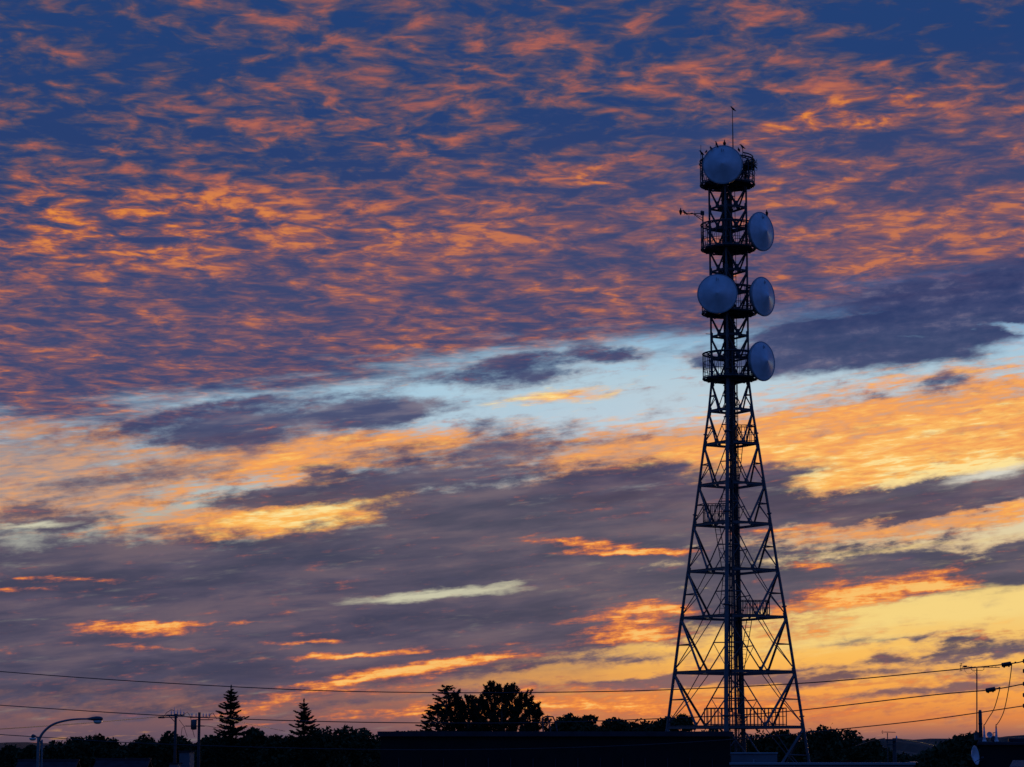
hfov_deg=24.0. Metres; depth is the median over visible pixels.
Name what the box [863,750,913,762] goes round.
broadleaf tree
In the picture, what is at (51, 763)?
house
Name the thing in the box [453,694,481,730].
pine tree
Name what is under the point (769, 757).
rooftop box
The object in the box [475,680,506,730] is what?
pine tree
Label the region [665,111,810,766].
lattice tower
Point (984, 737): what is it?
insulator bushing
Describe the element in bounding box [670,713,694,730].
broadleaf tree
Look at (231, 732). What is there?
spruce tree
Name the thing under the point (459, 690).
pine tree
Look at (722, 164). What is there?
microwave dish
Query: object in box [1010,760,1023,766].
shed
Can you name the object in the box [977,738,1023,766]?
dark building
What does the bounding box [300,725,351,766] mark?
broadleaf tree
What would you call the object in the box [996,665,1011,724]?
drop wire
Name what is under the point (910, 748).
hill
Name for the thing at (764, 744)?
broadleaf tree
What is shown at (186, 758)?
narrow block
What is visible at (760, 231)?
microwave dish
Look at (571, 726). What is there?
broadleaf tree
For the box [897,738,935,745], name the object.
overhead wire
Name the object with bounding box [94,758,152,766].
house
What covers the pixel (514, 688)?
tree
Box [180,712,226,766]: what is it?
utility pole
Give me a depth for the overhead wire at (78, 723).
157.30 m
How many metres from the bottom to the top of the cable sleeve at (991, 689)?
0.120 m
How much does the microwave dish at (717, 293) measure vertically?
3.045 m
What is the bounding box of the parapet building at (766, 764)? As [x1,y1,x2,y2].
[729,762,917,766]
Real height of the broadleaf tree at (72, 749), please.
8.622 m
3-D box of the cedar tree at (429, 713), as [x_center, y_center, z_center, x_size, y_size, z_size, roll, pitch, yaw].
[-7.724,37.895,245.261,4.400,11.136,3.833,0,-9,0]
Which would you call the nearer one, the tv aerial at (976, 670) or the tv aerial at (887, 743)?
the tv aerial at (976, 670)
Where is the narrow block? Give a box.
[178,751,195,766]
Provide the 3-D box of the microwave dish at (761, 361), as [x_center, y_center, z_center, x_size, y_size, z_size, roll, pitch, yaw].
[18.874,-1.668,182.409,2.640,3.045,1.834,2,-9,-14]
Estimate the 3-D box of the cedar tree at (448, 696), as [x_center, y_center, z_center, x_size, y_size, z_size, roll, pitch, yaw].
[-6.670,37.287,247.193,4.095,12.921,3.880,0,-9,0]
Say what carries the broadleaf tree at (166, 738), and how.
on the ground
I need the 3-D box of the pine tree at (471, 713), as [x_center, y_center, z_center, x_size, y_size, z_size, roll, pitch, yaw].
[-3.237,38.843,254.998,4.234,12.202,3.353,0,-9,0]
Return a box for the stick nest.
[742,159,757,185]
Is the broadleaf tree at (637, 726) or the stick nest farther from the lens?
the broadleaf tree at (637, 726)
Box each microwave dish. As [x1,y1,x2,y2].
[697,274,737,313]
[703,145,742,183]
[741,212,773,250]
[742,277,774,315]
[742,341,774,380]
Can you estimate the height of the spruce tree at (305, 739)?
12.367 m
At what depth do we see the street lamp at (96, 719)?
89.03 m
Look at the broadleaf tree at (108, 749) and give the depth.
312.80 m
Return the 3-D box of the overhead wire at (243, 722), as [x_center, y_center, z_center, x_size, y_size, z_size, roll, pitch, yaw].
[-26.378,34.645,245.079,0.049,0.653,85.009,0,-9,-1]
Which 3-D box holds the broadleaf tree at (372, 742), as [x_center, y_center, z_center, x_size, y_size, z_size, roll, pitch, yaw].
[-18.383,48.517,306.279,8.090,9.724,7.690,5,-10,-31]
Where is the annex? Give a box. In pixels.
[168,763,182,766]
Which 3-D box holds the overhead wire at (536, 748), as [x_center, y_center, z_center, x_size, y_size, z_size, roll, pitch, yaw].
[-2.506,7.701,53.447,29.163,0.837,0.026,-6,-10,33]
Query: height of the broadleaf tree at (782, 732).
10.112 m
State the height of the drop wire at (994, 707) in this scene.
0.655 m
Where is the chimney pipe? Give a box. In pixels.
[978,710,982,741]
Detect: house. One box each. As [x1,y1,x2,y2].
[16,759,80,766]
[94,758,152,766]
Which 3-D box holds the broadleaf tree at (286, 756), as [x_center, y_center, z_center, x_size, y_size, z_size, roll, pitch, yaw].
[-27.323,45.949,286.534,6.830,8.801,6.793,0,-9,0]
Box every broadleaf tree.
[0,743,23,766]
[14,744,47,766]
[40,737,89,766]
[70,733,105,756]
[85,737,128,766]
[119,734,172,766]
[156,731,191,762]
[184,737,204,763]
[194,733,247,766]
[238,726,266,766]
[255,734,306,766]
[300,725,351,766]
[332,725,376,766]
[355,727,380,766]
[550,712,595,730]
[577,714,600,730]
[598,717,632,730]
[629,718,652,730]
[642,715,679,730]
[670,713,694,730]
[701,729,739,745]
[731,729,786,762]
[768,729,790,747]
[776,728,814,762]
[789,723,861,762]
[833,736,892,762]
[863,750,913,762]
[903,751,923,762]
[919,740,948,766]
[939,733,979,766]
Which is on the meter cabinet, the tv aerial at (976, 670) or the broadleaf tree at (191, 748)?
the tv aerial at (976, 670)
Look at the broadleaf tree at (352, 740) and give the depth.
299.88 m
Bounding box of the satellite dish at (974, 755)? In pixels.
[970,746,983,764]
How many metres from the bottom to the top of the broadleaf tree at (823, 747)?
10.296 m
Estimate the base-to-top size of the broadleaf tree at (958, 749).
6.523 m
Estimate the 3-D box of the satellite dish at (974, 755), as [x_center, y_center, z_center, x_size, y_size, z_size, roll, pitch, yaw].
[9.411,7.536,48.938,0.271,0.385,1.034,-1,-9,8]
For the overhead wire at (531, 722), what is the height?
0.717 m
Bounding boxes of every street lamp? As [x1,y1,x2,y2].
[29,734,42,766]
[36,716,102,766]
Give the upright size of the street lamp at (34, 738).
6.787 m
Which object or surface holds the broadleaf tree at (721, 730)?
on the ground
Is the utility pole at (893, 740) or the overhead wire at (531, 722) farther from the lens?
the utility pole at (893, 740)
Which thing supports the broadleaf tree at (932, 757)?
on the ground
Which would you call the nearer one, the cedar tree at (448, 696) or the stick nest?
the stick nest
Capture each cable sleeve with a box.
[985,687,999,692]
[1001,662,1014,667]
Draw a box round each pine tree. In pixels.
[441,688,466,730]
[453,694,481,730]
[465,693,489,730]
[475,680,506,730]
[484,683,515,730]
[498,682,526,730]
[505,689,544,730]
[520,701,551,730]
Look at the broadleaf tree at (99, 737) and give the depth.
320.81 m
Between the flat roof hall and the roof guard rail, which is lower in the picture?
the flat roof hall
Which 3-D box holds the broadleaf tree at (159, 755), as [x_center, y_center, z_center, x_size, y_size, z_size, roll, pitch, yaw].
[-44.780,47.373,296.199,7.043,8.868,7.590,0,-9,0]
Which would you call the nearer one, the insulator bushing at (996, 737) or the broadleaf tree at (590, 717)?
the insulator bushing at (996, 737)
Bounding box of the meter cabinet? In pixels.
[973,733,978,739]
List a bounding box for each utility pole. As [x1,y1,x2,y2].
[158,707,194,762]
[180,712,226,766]
[886,736,896,762]
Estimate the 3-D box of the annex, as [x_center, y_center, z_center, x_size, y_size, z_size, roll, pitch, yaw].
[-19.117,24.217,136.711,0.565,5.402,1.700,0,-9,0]
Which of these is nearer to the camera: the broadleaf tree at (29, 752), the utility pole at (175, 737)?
the utility pole at (175, 737)
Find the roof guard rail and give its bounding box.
[542,716,557,730]
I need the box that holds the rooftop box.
[730,752,777,762]
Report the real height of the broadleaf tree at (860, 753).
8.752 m
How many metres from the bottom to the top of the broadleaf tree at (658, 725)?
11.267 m
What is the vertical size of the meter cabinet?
0.155 m
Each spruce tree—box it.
[204,685,256,766]
[288,699,322,766]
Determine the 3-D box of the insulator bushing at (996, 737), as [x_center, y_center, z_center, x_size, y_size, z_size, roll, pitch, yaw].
[9.970,7.195,49.683,0.090,0.362,0.090,0,-9,0]
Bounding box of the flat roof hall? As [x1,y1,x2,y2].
[377,731,732,766]
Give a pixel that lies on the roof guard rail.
(549, 723)
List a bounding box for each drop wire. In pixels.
[984,689,999,724]
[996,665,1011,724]
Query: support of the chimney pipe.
on the dark building at (999, 754)
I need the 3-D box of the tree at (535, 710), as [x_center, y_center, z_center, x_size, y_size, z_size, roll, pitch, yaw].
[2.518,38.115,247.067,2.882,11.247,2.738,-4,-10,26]
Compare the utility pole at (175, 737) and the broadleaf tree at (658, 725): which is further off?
the broadleaf tree at (658, 725)
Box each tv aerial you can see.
[882,730,895,760]
[960,663,999,732]
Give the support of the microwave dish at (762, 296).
attached to the lattice tower
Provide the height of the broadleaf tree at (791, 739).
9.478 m
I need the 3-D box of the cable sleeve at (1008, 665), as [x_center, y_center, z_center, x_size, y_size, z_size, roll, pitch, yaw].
[9.475,5.360,46.018,0.284,0.119,0.084,0,-9,0]
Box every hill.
[0,742,157,749]
[854,735,1023,755]
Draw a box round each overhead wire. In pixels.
[0,661,1022,692]
[0,684,1022,723]
[0,706,1022,749]
[2,716,163,728]
[210,716,281,730]
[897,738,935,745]
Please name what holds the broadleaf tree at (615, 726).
on the ground
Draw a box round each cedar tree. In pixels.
[415,702,455,730]
[430,684,465,730]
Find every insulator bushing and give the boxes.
[982,726,986,741]
[994,725,998,741]
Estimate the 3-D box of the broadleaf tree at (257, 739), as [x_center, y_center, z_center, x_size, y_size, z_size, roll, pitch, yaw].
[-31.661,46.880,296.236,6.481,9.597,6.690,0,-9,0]
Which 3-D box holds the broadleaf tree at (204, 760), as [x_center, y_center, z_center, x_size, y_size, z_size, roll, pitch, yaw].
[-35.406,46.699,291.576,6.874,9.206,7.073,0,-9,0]
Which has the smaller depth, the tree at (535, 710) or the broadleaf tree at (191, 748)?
the tree at (535, 710)
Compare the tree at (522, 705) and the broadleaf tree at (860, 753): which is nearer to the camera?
the tree at (522, 705)
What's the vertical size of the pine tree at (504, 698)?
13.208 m
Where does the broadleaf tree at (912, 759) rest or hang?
on the ground
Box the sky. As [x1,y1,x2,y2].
[0,0,1023,744]
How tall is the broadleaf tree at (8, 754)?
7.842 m
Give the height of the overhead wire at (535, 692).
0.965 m
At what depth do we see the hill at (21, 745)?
4015.58 m
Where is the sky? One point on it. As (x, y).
(345, 345)

